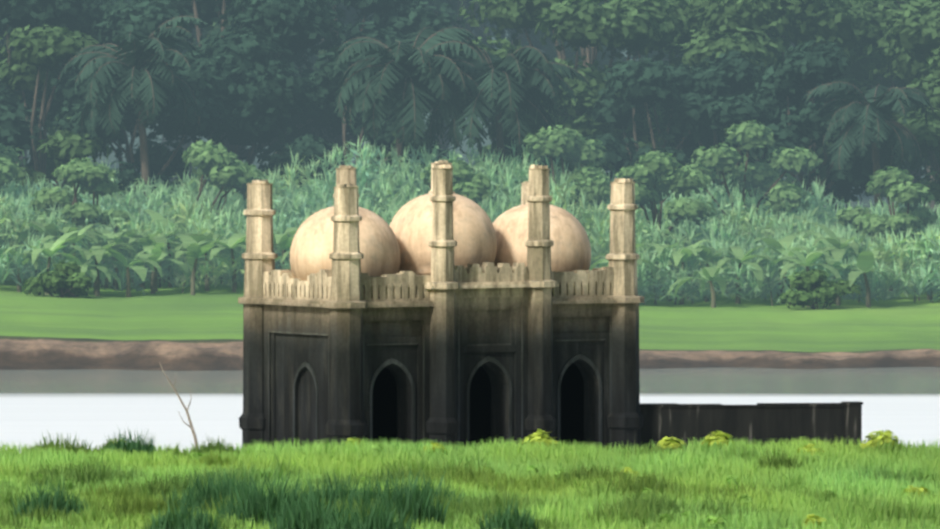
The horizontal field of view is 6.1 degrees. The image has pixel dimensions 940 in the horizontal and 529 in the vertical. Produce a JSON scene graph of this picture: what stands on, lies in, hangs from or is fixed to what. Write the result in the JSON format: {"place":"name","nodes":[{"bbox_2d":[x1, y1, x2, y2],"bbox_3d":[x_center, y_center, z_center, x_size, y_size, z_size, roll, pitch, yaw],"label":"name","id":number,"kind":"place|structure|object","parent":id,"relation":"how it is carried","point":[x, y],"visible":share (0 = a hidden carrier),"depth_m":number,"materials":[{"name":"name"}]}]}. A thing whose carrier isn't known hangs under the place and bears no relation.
{"place":"outdoors","nodes":[
{"label":"outdoors","id":0,"kind":"place"},
{"bbox_2d":[162,135,174,181],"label":"tree","id":1,"kind":"object","parent":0,"point":[169,147],"depth_m":552.30,"materials":[{"name":"green plant"}]},
{"bbox_2d":[0,25,939,528],"bbox_3d":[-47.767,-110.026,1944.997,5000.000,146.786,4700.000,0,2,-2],"label":"ground","id":2,"kind":"structure","parent":0,"point":[174,329],"depth_m":388.98,"materials":[{"name":"green plant"}]},
{"bbox_2d":[0,127,26,208],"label":"young tree","id":3,"kind":"object","parent":2,"relation":"on","point":[7,167],"visible":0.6,"depth_m":433.57,"materials":[{"name":"green plant"}]},
{"bbox_2d":[0,88,55,167],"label":"tree","id":4,"kind":"object","parent":2,"relation":"on","point":[15,133],"visible":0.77,"depth_m":448.23,"materials":[{"name":"green plant"}]},
{"bbox_2d":[23,259,92,297],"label":"meadow bush","id":5,"kind":"object","parent":2,"relation":"on","point":[51,283],"depth_m":410.95,"materials":[{"name":"green plant"}]},
{"bbox_2d":[0,0,119,157],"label":"tree","id":6,"kind":"object","parent":2,"relation":"on","point":[22,14],"depth_m":452.27,"materials":[{"name":"green plant"}]},
{"bbox_2d":[0,25,132,196],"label":"tree","id":7,"kind":"object","parent":2,"relation":"on","point":[53,49],"depth_m":447.45,"materials":[{"name":"green plant"}]},
{"bbox_2d":[0,0,134,170],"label":"tree","id":8,"kind":"object","parent":2,"relation":"on","point":[22,156],"depth_m":491.92,"materials":[{"name":"green plant"}]},
{"bbox_2d":[28,157,131,275],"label":"young tree","id":9,"kind":"object","parent":2,"relation":"on","point":[89,176],"depth_m":424.97,"materials":[{"name":"green plant"}]},
{"bbox_2d":[59,16,206,196],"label":"palm","id":10,"kind":"object","parent":2,"relation":"on","point":[164,36],"depth_m":440.83,"materials":[{"name":"green plant"}]},
{"bbox_2d":[47,58,239,203],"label":"tree","id":11,"kind":"object","parent":2,"relation":"on","point":[159,155],"depth_m":447.50,"materials":[{"name":"green plant"}]},
{"bbox_2d":[128,0,235,179],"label":"tree","id":12,"kind":"object","parent":2,"relation":"on","point":[185,146],"depth_m":502.26,"materials":[{"name":"green plant"}]},
{"bbox_2d":[49,0,359,165],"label":"tree","id":13,"kind":"object","parent":2,"relation":"on","point":[296,25],"depth_m":452.26,"materials":[{"name":"green plant"}]},
{"bbox_2d":[175,139,264,274],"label":"young tree","id":14,"kind":"object","parent":2,"relation":"on","point":[221,165],"depth_m":431.30,"materials":[{"name":"green plant"}]},
{"bbox_2d":[148,27,343,195],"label":"tree","id":15,"kind":"object","parent":2,"relation":"on","point":[254,55],"depth_m":449.65,"materials":[{"name":"green plant"}]},
{"bbox_2d":[141,0,364,153],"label":"tree","id":16,"kind":"object","parent":2,"relation":"on","point":[216,25],"depth_m":491.60,"materials":[{"name":"green plant"}]},
{"bbox_2d":[218,0,467,164],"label":"tree","id":17,"kind":"object","parent":2,"relation":"on","point":[390,26],"depth_m":460.24,"materials":[{"name":"green plant"}]},
{"bbox_2d":[264,45,441,197],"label":"tree","id":18,"kind":"object","parent":2,"relation":"on","point":[306,147],"depth_m":449.23,"materials":[{"name":"green plant"}]},
{"bbox_2d":[332,27,485,177],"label":"palm","id":19,"kind":"object","parent":2,"relation":"on","point":[432,82],"depth_m":440.27,"materials":[{"name":"green plant"}]},
{"bbox_2d":[344,14,509,178],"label":"tree","id":20,"kind":"object","parent":2,"relation":"on","point":[490,31],"depth_m":542.57,"materials":[{"name":"green plant"}]},
{"bbox_2d":[238,160,643,450],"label":"mosque","id":21,"kind":"structure","parent":2,"relation":"on","point":[440,311],"depth_m":295.99,"materials":[{"name":"stone"}]},
{"bbox_2d":[420,159,492,203],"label":"young tree","id":22,"kind":"object","parent":2,"relation":"on","point":[474,187],"depth_m":426.35,"materials":[{"name":"green plant"}]},
{"bbox_2d":[16,443,910,528],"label":"scattered weeds","id":23,"kind":"object","parent":2,"relation":"on","point":[713,520],"visible":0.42,"depth_m":257.99,"materials":[{"name":"green plant"}]},
{"bbox_2d":[328,0,603,159],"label":"tree","id":24,"kind":"object","parent":2,"relation":"on","point":[352,11],"depth_m":493.47,"materials":[{"name":"green plant"}]},
{"bbox_2d":[0,135,939,305],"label":"cane thicket","id":25,"kind":"object","parent":2,"relation":"on","point":[396,197],"depth_m":427.48,"materials":[{"name":"green plant"}]},
{"bbox_2d":[0,426,939,528],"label":"bank grass","id":26,"kind":"structure","parent":2,"relation":"on","point":[129,483],"depth_m":259.64,"materials":[{"name":"green plant"}]},
{"bbox_2d":[0,210,939,307],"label":"banana grove","id":27,"kind":"object","parent":2,"relation":"on","point":[153,246],"depth_m":416.51,"materials":[{"name":"green plant"}]},
{"bbox_2d":[368,35,614,184],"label":"tree","id":28,"kind":"object","parent":2,"relation":"on","point":[501,52],"depth_m":446.73,"materials":[{"name":"green plant"}]},
{"bbox_2d":[414,40,591,184],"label":"palm","id":29,"kind":"object","parent":2,"relation":"on","point":[522,80],"depth_m":441.40,"materials":[{"name":"green plant"}]},
{"bbox_2d":[426,0,602,138],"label":"tree","id":30,"kind":"object","parent":2,"relation":"on","point":[478,31],"depth_m":501.36,"materials":[{"name":"green plant"}]},
{"bbox_2d":[104,429,929,527],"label":"yellow weeds","id":31,"kind":"object","parent":2,"relation":"on","point":[667,442],"visible":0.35,"depth_m":287.38,"materials":[{"name":"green plant"}]},
{"bbox_2d":[492,125,612,212],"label":"young tree","id":32,"kind":"object","parent":2,"relation":"on","point":[557,142],"depth_m":436.26,"materials":[{"name":"green plant"}]},
{"bbox_2d":[458,0,683,158],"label":"tree","id":33,"kind":"object","parent":2,"relation":"on","point":[620,25],"depth_m":453.01,"materials":[{"name":"green plant"}]},
{"bbox_2d":[480,0,688,70],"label":"tree","id":34,"kind":"object","parent":2,"relation":"on","point":[569,53],"depth_m":500.74,"materials":[{"name":"green plant"}]},
{"bbox_2d":[574,57,740,212],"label":"tree","id":35,"kind":"object","parent":2,"relation":"on","point":[647,80],"depth_m":450.78,"materials":[{"name":"green plant"}]},
{"bbox_2d":[535,0,790,200],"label":"tree","id":36,"kind":"object","parent":2,"relation":"on","point":[709,43],"depth_m":453.91,"materials":[{"name":"green plant"}]},
{"bbox_2d":[614,150,716,291],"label":"young tree","id":37,"kind":"object","parent":2,"relation":"on","point":[649,171],"depth_m":428.70,"materials":[{"name":"green plant"}]},
{"bbox_2d":[656,49,782,210],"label":"tree","id":38,"kind":"object","parent":2,"relation":"on","point":[725,72],"depth_m":450.75,"materials":[{"name":"green plant"}]},
{"bbox_2d":[676,120,823,236],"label":"young tree","id":39,"kind":"object","parent":2,"relation":"on","point":[748,136],"depth_m":437.76,"materials":[{"name":"green plant"}]},
{"bbox_2d":[640,401,862,449],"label":"low wall","id":40,"kind":"structure","parent":2,"relation":"on","point":[764,422],"depth_m":299.29,"materials":[{"name":"stone"}]},
{"bbox_2d":[645,0,924,186],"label":"tree","id":41,"kind":"object","parent":2,"relation":"on","point":[798,22],"depth_m":455.93,"materials":[{"name":"green plant"}]},
{"bbox_2d":[790,3,822,182],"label":"tree","id":42,"kind":"object","parent":2,"relation":"on","point":[792,44],"depth_m":506.05,"materials":[{"name":"green plant"}]},
{"bbox_2d":[747,39,889,210],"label":"tree","id":43,"kind":"object","parent":2,"relation":"on","point":[784,79],"depth_m":447.67,"materials":[{"name":"green plant"}]},
{"bbox_2d":[777,269,862,308],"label":"meadow bush","id":44,"kind":"object","parent":2,"relation":"on","point":[805,282],"depth_m":412.56,"materials":[{"name":"green plant"}]},
{"bbox_2d":[801,81,934,207],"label":"palm","id":45,"kind":"object","parent":2,"relation":"on","point":[888,107],"depth_m":443.20,"materials":[{"name":"green plant"}]},
{"bbox_2d":[803,0,939,208],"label":"tree","id":46,"kind":"object","parent":2,"relation":"on","point":[860,70],"depth_m":462.18,"materials":[{"name":"green plant"}]},
{"bbox_2d":[836,167,937,290],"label":"young tree","id":47,"kind":"object","parent":2,"relation":"on","point":[896,185],"depth_m":429.88,"materials":[{"name":"green plant"}]},
{"bbox_2d":[842,0,936,212],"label":"tree","id":48,"kind":"object","parent":2,"relation":"on","point":[932,204],"depth_m":499.71,"materials":[{"name":"green plant"}]},
{"bbox_2d":[859,0,939,119],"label":"tree","id":49,"kind":"object","parent":2,"relation":"on","point":[915,35],"visible":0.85,"depth_m":456.44,"materials":[{"name":"green plant"}]},
{"bbox_2d":[885,48,939,205],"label":"tree","id":50,"kind":"object","parent":2,"relation":"on","point":[926,137],"depth_m":449.31,"materials":[{"name":"green plant"}]},
{"bbox_2d":[0,367,939,452],"bbox_3d":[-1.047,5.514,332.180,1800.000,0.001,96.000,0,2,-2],"label":"river water","id":51,"kind":"structure","parent":0,"point":[97,406],"depth_m":344.18,"materials":[{"name":"white liquid"}]},
{"bbox_2d":[159,362,197,447],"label":"dead branch in water","id":52,"kind":"object","parent":51,"relation":"in","point":[190,423],"visible":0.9,"depth_m":294.90,"materials":[{"name":"brown wood"}]}
]}

